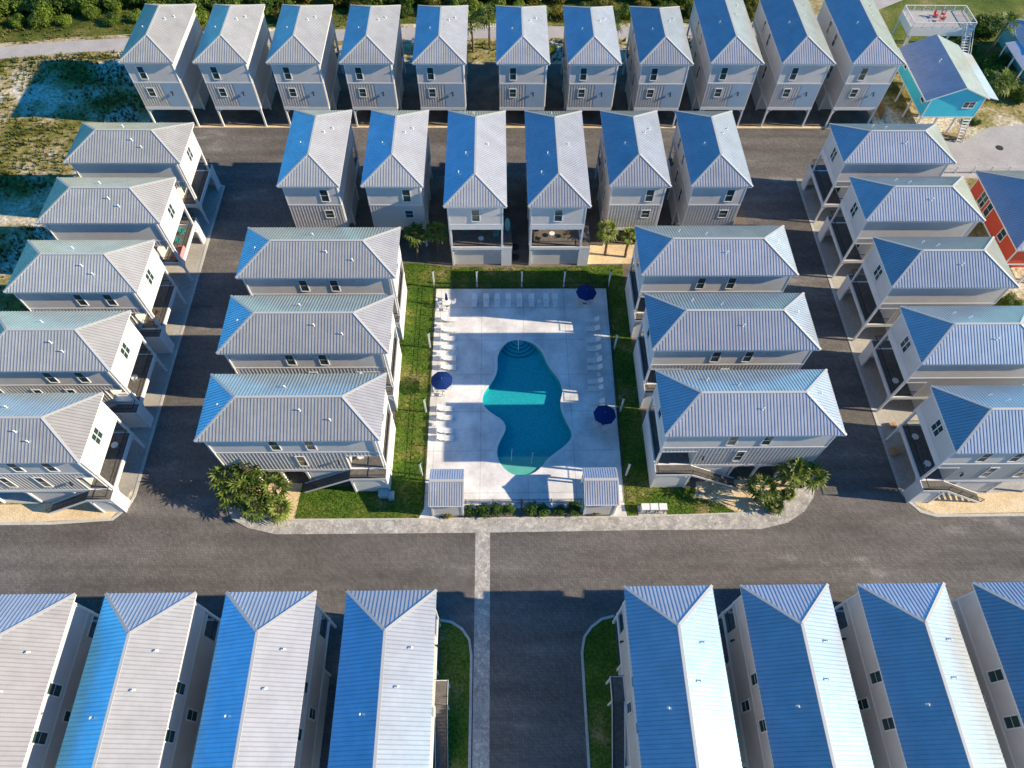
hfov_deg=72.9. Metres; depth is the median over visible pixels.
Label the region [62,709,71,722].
window
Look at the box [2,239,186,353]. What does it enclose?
stilt house
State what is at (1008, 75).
fan palm
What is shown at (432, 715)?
window
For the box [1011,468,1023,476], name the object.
window
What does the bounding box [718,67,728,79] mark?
window
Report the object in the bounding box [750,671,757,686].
window
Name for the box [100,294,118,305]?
window
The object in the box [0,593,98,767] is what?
stilt house
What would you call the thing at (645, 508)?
utility cabinet
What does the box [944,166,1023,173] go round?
picket fence
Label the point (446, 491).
pavilion
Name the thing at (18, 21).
thicket bush
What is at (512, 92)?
window
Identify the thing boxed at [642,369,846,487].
stilt house
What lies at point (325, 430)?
stilt house
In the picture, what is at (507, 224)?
paddle board
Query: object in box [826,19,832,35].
window
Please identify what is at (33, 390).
window
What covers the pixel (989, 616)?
stilt house
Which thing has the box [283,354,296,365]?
window
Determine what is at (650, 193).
window
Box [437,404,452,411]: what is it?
sun lounger
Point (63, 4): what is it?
thicket bush
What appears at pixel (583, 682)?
kerb
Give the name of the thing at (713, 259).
stilt house
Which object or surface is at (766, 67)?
window
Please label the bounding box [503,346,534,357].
pool step
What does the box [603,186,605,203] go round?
window
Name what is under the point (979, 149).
parking lot
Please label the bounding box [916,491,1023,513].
sand verge
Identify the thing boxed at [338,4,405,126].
stilt house
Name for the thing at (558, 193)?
stilt house
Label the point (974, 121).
thicket bush
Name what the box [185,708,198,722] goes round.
window
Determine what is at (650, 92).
window
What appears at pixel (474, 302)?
sun lounger
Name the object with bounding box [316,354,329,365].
window
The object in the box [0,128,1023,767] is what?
road
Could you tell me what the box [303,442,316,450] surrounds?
window
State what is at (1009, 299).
thicket bush
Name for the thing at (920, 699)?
stilt house
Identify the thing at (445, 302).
patio table
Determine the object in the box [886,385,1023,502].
stilt house
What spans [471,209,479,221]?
window
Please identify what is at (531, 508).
hedge shrub
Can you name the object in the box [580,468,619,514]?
pavilion
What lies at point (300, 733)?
window
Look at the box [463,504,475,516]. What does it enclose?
hedge shrub
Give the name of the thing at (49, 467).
window
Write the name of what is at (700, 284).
window
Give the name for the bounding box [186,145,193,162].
window
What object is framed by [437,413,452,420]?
sun lounger
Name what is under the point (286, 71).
window
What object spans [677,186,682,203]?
window
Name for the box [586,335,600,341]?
sun lounger
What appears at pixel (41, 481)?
window
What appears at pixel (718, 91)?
window
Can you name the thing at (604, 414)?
patio umbrella
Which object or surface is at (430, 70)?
window
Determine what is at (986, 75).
thicket bush
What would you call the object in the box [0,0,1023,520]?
ground
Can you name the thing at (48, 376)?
window
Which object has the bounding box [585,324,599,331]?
sun lounger
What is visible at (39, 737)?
window
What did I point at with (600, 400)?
sun lounger
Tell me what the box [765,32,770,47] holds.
window
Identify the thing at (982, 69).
thicket bush
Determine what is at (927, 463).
patio table
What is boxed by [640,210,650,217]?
window
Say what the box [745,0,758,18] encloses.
thicket bush
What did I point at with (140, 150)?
stilt house
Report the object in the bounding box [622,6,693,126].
stilt house
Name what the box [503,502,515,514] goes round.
hedge shrub
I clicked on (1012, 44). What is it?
beach house
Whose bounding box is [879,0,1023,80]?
meadow
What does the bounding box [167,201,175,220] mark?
window
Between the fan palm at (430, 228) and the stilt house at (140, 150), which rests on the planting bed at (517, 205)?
the fan palm at (430, 228)
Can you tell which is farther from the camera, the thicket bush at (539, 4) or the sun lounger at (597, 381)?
the thicket bush at (539, 4)
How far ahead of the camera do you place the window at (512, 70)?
105.52 m
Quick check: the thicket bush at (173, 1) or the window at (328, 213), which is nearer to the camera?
the window at (328, 213)
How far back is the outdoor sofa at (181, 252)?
93.26 m
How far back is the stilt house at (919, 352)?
78.49 m
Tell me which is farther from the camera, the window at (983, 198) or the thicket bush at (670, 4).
the thicket bush at (670, 4)
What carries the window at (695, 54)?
in the stilt house at (727, 57)
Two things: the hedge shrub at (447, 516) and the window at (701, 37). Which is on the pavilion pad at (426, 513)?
the hedge shrub at (447, 516)
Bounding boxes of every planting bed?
[242,176,808,487]
[439,508,609,517]
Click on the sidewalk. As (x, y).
(797, 506)
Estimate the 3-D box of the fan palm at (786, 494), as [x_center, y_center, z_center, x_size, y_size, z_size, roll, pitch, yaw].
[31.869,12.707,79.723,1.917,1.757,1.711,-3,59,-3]
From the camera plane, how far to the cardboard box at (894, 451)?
83.14 m
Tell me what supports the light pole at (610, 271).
on the lawn at (372, 506)
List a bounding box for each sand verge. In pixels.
[0,503,116,521]
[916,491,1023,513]
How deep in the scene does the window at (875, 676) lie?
61.26 m
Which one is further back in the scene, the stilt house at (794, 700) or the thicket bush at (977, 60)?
the thicket bush at (977, 60)
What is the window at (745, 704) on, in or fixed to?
in the stilt house at (794, 700)
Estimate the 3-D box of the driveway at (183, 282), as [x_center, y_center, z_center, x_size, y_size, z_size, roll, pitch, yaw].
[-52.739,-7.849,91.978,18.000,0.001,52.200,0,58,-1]
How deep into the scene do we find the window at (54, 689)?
59.80 m
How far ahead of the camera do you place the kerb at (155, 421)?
84.75 m
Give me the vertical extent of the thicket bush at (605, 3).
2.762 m
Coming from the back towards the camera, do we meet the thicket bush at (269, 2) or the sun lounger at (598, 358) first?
the thicket bush at (269, 2)
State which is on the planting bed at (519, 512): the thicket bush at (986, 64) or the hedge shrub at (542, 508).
the hedge shrub at (542, 508)
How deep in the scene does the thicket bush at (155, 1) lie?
128.78 m
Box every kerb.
[0,185,224,524]
[194,126,829,127]
[249,488,795,519]
[440,619,472,767]
[581,615,614,767]
[796,180,1023,516]
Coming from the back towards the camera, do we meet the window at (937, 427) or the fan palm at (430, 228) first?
the fan palm at (430, 228)
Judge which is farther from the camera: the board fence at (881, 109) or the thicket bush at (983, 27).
the thicket bush at (983, 27)
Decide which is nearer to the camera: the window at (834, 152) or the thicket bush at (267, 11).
the window at (834, 152)
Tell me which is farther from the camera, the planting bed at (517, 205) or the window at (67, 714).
the planting bed at (517, 205)
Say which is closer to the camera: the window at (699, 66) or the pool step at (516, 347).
the pool step at (516, 347)
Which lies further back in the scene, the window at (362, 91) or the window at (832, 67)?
the window at (832, 67)
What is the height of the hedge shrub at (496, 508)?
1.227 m
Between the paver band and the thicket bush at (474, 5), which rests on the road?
the paver band
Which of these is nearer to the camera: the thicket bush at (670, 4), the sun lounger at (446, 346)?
the sun lounger at (446, 346)
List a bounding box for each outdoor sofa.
[115,392,135,402]
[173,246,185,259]
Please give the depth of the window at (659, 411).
75.52 m
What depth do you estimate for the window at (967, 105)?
109.51 m
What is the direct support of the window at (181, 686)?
in the stilt house at (141, 694)
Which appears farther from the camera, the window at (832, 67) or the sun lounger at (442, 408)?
the window at (832, 67)
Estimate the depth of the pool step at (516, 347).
91.48 m
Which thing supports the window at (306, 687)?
in the stilt house at (265, 703)
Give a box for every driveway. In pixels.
[0,187,221,503]
[150,64,872,125]
[798,180,1023,507]
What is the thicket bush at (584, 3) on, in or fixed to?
on the undergrowth
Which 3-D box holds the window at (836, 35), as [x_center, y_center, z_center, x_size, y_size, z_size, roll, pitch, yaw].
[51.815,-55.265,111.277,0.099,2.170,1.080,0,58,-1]
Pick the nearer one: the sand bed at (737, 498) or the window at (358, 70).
the sand bed at (737, 498)
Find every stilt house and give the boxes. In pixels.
[0,310,167,427]
[0,392,145,512]
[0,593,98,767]
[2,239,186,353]
[35,177,205,280]
[55,591,220,767]
[63,122,220,223]
[117,3,209,126]
[192,4,276,126]
[192,590,336,767]
[193,372,395,492]
[215,294,401,410]
[235,227,406,339]
[265,4,343,124]
[276,109,361,226]
[327,589,449,767]
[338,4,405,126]
[360,110,431,245]
[412,5,468,110]
[443,110,511,265]
[496,5,550,110]
[524,110,591,264]
[561,5,622,110]
[595,110,671,245]
[606,584,741,767]
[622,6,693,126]
[625,225,798,337]
[633,292,820,407]
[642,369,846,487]
[667,110,752,225]
[686,0,764,126]
[717,583,873,767]
[751,0,835,126]
[801,123,956,222]
[815,0,906,126]
[818,176,985,277]
[834,582,1006,767]
[836,236,1019,340]
[858,305,1023,411]
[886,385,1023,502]
[951,582,1023,767]
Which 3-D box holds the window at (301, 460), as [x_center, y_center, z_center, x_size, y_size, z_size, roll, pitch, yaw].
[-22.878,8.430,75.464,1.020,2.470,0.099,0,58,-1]
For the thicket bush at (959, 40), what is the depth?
124.30 m
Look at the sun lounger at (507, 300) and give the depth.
94.49 m
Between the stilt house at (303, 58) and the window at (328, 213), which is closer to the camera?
the window at (328, 213)
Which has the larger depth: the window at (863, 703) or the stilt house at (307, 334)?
the stilt house at (307, 334)
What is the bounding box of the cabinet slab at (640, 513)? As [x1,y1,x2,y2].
[637,505,666,514]
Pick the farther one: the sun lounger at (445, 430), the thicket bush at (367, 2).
the thicket bush at (367, 2)
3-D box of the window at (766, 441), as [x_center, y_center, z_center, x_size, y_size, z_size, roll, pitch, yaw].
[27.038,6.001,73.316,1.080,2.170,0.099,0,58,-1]
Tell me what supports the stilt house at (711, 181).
on the planting bed at (517, 205)
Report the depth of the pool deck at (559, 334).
87.54 m
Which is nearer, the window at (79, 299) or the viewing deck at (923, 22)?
the window at (79, 299)
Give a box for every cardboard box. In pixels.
[888,422,896,428]
[888,447,900,456]
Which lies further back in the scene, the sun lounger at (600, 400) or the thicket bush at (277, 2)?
the thicket bush at (277, 2)
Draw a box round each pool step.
[497,453,553,456]
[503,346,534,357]
[505,344,531,353]
[508,342,528,349]
[512,341,524,346]
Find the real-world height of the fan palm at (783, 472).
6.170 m
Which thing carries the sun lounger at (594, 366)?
on the pool deck at (559, 334)
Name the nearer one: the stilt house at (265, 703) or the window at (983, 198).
the stilt house at (265, 703)
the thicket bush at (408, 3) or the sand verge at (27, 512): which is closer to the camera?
the sand verge at (27, 512)
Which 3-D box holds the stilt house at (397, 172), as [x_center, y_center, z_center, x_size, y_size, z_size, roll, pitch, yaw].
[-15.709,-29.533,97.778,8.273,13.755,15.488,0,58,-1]
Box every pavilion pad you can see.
[419,509,464,517]
[580,507,626,515]
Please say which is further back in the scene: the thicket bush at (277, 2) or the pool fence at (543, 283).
the thicket bush at (277, 2)
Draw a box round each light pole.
[423,397,426,412]
[607,270,611,286]
[619,397,624,411]
[625,462,631,475]
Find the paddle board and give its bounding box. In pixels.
[505,218,509,230]
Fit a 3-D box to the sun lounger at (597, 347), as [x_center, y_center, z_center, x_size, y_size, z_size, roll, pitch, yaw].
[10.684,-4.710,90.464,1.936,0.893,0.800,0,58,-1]
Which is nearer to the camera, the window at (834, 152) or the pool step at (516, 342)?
the pool step at (516, 342)
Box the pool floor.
[483,349,570,452]
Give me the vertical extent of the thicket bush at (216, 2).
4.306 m
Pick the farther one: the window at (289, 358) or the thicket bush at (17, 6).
the thicket bush at (17, 6)
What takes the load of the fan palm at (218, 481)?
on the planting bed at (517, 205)
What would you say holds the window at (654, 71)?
in the stilt house at (658, 61)
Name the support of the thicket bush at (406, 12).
on the undergrowth
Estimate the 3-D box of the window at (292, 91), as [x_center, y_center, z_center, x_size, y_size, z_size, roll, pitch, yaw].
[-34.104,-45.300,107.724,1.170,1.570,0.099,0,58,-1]
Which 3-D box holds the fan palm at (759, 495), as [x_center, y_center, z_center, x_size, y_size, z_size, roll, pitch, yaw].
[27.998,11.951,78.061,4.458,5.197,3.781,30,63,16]
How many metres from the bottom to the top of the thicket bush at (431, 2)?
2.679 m
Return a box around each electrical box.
[378,489,388,498]
[388,491,394,500]
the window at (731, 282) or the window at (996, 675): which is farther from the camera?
the window at (731, 282)
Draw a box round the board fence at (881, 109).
[877,99,884,118]
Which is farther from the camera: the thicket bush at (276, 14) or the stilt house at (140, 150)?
the thicket bush at (276, 14)
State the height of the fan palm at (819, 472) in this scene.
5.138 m
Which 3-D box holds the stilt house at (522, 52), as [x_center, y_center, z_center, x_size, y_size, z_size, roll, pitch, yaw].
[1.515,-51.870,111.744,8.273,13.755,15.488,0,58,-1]
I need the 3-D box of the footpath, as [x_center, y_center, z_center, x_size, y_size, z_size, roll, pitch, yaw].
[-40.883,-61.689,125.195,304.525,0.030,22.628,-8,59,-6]
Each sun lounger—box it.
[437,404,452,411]
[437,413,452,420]
[437,426,452,432]
[437,433,452,441]
[441,315,455,320]
[441,325,455,331]
[441,334,455,341]
[441,343,455,350]
[441,354,455,361]
[441,363,455,370]
[471,293,476,307]
[483,293,488,307]
[494,293,499,306]
[505,293,510,307]
[516,293,521,307]
[528,293,533,307]
[543,293,548,306]
[552,293,557,306]
[584,316,599,323]
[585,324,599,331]
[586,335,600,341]
[586,344,600,351]
[587,356,601,363]
[587,363,602,371]
[587,377,603,384]
[588,384,603,391]
[589,397,604,405]
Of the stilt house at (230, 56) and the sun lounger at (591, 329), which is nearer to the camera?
the sun lounger at (591, 329)
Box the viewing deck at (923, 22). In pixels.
[891,5,977,53]
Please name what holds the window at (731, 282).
in the stilt house at (713, 259)
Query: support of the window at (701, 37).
in the stilt house at (727, 57)
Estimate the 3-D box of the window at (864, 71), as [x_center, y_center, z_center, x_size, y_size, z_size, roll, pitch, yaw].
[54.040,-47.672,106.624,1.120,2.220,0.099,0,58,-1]
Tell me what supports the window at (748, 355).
in the stilt house at (725, 331)
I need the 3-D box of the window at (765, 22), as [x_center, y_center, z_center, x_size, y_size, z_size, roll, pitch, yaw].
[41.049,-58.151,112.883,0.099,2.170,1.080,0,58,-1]
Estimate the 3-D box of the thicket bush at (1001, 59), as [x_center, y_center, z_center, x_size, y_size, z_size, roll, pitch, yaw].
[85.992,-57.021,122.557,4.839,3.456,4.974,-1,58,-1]
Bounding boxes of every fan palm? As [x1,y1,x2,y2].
[207,464,242,495]
[214,479,249,511]
[225,466,262,509]
[226,462,268,489]
[239,494,268,524]
[256,470,292,506]
[265,496,293,526]
[401,221,427,259]
[425,221,448,252]
[467,9,484,52]
[477,2,495,47]
[596,219,618,255]
[614,11,623,34]
[619,226,635,257]
[742,473,782,505]
[764,495,784,516]
[772,457,813,490]
[779,486,795,501]
[794,459,830,493]
[981,9,1021,62]
[987,67,1019,100]
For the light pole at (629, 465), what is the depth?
79.76 m
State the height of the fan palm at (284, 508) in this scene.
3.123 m
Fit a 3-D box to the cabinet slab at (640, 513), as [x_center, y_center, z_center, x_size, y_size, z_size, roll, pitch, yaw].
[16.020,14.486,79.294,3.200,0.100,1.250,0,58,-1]
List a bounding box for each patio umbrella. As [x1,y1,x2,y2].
[431,371,451,390]
[576,284,595,303]
[593,405,615,424]
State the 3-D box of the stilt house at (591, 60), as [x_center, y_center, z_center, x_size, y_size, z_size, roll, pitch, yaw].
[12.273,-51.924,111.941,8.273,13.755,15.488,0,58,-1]
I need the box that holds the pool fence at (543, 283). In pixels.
[422,281,626,503]
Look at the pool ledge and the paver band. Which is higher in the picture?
the pool ledge
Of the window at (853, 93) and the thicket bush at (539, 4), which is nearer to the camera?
the window at (853, 93)
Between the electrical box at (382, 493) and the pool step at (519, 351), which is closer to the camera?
the electrical box at (382, 493)
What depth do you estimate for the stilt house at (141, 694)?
58.27 m
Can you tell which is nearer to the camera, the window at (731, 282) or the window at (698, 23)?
the window at (731, 282)
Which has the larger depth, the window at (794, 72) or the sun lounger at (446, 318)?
the window at (794, 72)
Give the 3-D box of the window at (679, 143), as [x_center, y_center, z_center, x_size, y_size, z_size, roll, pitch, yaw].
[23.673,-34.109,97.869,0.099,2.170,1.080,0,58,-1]
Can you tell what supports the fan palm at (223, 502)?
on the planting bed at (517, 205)
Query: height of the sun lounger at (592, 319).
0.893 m
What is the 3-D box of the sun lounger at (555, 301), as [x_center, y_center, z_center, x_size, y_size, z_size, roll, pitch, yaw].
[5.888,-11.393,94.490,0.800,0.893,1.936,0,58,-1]
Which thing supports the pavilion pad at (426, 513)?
on the lawn at (372, 506)
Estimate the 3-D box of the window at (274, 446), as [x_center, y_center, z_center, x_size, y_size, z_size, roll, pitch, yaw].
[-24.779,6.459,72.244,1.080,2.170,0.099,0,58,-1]
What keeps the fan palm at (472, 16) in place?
on the ground at (18, 210)
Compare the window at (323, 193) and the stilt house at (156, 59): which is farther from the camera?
the stilt house at (156, 59)
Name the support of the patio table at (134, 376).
on the stilt house at (68, 351)
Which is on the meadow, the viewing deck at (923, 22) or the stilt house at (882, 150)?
the viewing deck at (923, 22)
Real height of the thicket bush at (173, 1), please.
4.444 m
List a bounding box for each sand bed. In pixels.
[246,483,302,518]
[587,245,634,263]
[695,477,795,511]
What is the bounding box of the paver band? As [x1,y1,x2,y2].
[472,533,489,767]
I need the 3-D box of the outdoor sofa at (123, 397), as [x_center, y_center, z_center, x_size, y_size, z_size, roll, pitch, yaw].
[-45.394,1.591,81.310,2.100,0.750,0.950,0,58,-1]
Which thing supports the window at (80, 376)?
in the stilt house at (68, 351)
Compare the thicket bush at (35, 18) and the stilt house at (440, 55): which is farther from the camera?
the thicket bush at (35, 18)
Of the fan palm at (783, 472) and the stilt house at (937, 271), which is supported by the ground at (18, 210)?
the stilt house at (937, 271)
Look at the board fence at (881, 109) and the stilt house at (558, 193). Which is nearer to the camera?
the stilt house at (558, 193)
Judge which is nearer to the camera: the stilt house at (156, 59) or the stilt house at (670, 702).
the stilt house at (670, 702)
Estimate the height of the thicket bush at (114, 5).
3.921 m
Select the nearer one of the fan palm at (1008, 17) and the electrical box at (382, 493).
the electrical box at (382, 493)
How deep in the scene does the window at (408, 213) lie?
94.37 m
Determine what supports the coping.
on the pool wall
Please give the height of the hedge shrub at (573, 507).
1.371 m
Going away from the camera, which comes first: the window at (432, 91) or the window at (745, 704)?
the window at (745, 704)
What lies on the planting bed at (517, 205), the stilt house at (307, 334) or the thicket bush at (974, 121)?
the stilt house at (307, 334)
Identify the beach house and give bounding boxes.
[895,34,997,141]
[966,170,1023,284]
[993,18,1023,89]
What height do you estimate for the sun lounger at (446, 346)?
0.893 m
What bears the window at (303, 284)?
in the stilt house at (274, 261)
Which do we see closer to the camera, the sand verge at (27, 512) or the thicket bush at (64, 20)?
the sand verge at (27, 512)
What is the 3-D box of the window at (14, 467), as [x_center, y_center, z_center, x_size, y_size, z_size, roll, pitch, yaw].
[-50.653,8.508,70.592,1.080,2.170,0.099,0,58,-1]
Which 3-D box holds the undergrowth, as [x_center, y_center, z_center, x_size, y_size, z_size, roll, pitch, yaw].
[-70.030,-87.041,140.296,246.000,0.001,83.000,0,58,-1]
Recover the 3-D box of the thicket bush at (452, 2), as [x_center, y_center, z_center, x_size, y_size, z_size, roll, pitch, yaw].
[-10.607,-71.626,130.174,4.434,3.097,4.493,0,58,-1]
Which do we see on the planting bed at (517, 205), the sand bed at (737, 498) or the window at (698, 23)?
the sand bed at (737, 498)
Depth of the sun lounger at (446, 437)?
83.37 m
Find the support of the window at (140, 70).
in the stilt house at (156, 59)
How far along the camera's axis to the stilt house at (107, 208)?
87.11 m
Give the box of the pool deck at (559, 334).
[424,289,624,508]
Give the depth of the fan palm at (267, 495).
76.26 m
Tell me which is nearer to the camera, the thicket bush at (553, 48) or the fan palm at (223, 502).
the fan palm at (223, 502)
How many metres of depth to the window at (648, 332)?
80.92 m
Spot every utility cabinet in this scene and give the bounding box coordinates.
[640,503,649,513]
[649,503,658,513]
[658,503,667,513]
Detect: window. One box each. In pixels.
[0,478,17,487]
[5,464,26,471]
[30,730,48,745]
[31,389,42,392]
[31,477,53,486]
[39,372,59,382]
[40,464,59,471]
[46,681,63,697]
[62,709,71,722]
[64,389,76,392]
[71,294,88,305]
[71,372,90,382]
[90,425,103,446]
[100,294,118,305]
[119,341,130,360]
[135,66,148,79]
[144,267,154,286]
[146,88,156,96]
[164,728,176,743]
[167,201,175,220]
[175,680,186,696]
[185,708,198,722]
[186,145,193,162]
[209,66,220,79]
[217,88,227,96]
[267,442,281,450]
[281,66,292,79]
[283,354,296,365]
[288,88,297,96]
[294,456,308,466]
[297,280,309,291]
[297,727,302,741]
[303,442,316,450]
[304,680,308,694]
[308,706,316,721]
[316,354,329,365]
[318,189,330,201]
[324,210,334,217]
[328,280,340,291]
[354,67,363,79]
[358,88,366,96]
[401,189,411,201]
[404,210,414,217]
[426,67,434,79]
[428,88,435,97]
[431,705,433,719]
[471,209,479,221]
[509,67,516,80]
[509,89,516,97]
[553,209,563,221]
[577,89,585,97]
[579,67,587,80]
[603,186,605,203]
[626,700,631,714]
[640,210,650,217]
[644,189,655,201]
[646,89,654,97]
[646,327,649,339]
[649,68,658,80]
[658,407,661,420]
[674,168,678,184]
[677,137,680,150]
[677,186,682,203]
[681,153,684,167]
[693,50,696,66]
[695,19,699,34]
[695,277,707,288]
[696,63,700,80]
[699,33,702,46]
[709,351,722,362]
[713,88,722,96]
[717,210,728,217]
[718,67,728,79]
[723,189,736,201]
[724,277,737,288]
[725,437,739,445]
[731,451,746,461]
[740,698,750,713]
[741,351,755,361]
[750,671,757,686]
[758,718,766,733]
[759,437,774,445]
[761,19,766,34]
[761,64,767,80]
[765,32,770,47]
[781,88,791,97]
[788,67,799,80]
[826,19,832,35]
[826,65,833,80]
[829,146,837,163]
[831,31,838,47]
[848,89,858,97]
[849,200,858,218]
[856,67,869,80]
[857,697,869,711]
[868,669,882,685]
[873,263,883,281]
[880,716,895,731]
[899,334,911,353]
[930,418,944,437]
[961,101,976,108]
[974,454,993,462]
[976,191,988,208]
[978,467,999,477]
[982,202,993,217]
[986,667,1005,683]
[996,227,1006,242]
[1002,714,1022,729]
[1005,454,1023,461]
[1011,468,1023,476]
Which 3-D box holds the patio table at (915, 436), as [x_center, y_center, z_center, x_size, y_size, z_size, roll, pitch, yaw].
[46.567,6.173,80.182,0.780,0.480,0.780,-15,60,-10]
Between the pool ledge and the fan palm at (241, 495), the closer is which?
the fan palm at (241, 495)
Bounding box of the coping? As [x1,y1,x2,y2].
[480,338,573,477]
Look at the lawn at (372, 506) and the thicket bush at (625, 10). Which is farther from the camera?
the thicket bush at (625, 10)
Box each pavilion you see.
[429,469,464,515]
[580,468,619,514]
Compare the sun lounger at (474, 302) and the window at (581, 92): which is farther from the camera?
the window at (581, 92)
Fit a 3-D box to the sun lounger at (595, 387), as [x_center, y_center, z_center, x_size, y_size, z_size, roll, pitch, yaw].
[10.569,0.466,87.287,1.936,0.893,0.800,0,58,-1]
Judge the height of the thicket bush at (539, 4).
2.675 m
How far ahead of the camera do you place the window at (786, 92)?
109.32 m
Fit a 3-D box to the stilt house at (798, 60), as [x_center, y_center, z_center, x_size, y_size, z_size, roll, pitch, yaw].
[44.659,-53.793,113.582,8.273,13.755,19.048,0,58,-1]
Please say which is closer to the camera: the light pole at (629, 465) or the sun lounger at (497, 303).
the light pole at (629, 465)
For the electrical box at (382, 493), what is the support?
on the lawn at (372, 506)
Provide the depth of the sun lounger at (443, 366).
88.63 m
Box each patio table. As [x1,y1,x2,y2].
[111,442,118,447]
[131,374,137,379]
[442,299,450,306]
[912,433,918,439]
[923,460,930,465]
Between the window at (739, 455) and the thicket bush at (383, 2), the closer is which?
the window at (739, 455)
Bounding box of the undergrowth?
[0,0,755,42]
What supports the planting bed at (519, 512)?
on the lawn at (372, 506)
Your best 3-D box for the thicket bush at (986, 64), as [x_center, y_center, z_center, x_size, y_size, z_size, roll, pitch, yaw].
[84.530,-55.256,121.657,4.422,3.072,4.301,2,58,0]
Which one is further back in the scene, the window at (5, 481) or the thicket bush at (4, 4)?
the thicket bush at (4, 4)
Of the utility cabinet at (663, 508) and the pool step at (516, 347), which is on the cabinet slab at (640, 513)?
the utility cabinet at (663, 508)
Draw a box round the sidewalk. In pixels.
[228,477,814,534]
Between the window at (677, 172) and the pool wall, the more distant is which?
the window at (677, 172)
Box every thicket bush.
[0,0,11,20]
[4,0,28,14]
[8,13,26,28]
[22,0,61,16]
[27,9,54,28]
[49,0,81,13]
[53,13,71,27]
[73,0,106,14]
[81,5,101,20]
[100,0,131,12]
[102,11,121,26]
[124,0,145,7]
[126,8,140,22]
[142,0,169,4]
[165,0,185,3]
[179,0,210,10]
[195,7,208,23]
[206,0,224,7]
[220,0,247,4]
[248,0,273,8]
[264,3,273,16]
[272,0,295,8]
[273,7,280,20]
[328,0,348,7]
[343,0,374,7]
[349,0,362,8]
[372,0,396,4]
[398,0,420,6]
[400,3,413,18]
[422,0,441,5]
[444,0,466,5]
[467,0,483,15]
[486,0,506,11]
[510,0,529,5]
[535,2,548,14]
[549,43,557,54]
[551,0,565,4]
[551,4,563,19]
[576,1,593,5]
[593,0,615,12]
[617,3,630,19]
[634,0,650,6]
[649,0,670,4]
[657,0,677,6]
[672,0,693,6]
[683,2,692,17]
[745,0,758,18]
[951,36,977,53]
[967,52,982,64]
[970,116,981,126]
[972,12,1003,40]
[978,64,990,77]
[980,59,1006,75]
[983,51,1012,69]
[984,67,1010,90]
[1002,291,1023,305]
[1009,83,1023,103]
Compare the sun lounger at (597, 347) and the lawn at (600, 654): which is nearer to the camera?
the lawn at (600, 654)
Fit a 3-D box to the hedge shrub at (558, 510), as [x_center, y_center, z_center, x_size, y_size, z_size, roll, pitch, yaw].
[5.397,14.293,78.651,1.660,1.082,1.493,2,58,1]
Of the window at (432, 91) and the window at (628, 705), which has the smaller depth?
the window at (628, 705)
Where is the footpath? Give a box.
[0,0,900,58]
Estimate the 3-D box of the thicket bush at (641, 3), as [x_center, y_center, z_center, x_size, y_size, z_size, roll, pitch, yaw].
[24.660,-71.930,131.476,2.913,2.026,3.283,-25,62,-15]
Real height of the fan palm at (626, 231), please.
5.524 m
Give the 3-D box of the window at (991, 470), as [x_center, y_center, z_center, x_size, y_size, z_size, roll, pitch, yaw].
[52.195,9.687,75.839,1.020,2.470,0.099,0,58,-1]
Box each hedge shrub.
[442,514,451,518]
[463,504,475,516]
[473,504,490,518]
[490,502,503,517]
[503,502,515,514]
[523,500,539,516]
[537,502,549,516]
[552,504,565,515]
[566,500,582,517]
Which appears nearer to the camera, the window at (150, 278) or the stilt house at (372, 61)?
the window at (150, 278)
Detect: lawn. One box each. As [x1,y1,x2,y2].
[295,262,734,518]
[438,622,469,767]
[583,617,626,767]
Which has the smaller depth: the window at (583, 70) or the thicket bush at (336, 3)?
the window at (583, 70)
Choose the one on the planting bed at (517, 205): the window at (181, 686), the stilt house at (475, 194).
the stilt house at (475, 194)
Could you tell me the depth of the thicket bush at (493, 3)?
129.75 m
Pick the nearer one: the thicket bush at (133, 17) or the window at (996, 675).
the window at (996, 675)
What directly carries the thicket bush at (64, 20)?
on the undergrowth
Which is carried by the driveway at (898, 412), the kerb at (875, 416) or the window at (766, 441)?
the kerb at (875, 416)
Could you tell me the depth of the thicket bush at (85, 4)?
127.52 m
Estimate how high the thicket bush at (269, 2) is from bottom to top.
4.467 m
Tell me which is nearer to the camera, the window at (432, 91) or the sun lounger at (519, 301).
the sun lounger at (519, 301)
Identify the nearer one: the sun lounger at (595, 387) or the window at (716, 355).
the window at (716, 355)
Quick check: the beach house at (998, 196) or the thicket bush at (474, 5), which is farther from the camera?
the thicket bush at (474, 5)
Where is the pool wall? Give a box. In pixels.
[482,340,571,450]
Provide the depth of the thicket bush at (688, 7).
130.48 m
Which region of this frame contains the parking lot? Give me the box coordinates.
[942,125,1023,177]
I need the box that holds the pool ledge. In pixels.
[498,456,549,475]
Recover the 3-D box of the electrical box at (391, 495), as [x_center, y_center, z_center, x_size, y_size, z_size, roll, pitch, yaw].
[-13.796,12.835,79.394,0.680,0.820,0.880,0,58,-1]
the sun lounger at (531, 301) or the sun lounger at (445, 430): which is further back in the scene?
the sun lounger at (531, 301)
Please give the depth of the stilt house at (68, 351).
76.39 m
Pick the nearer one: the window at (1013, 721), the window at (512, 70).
the window at (1013, 721)

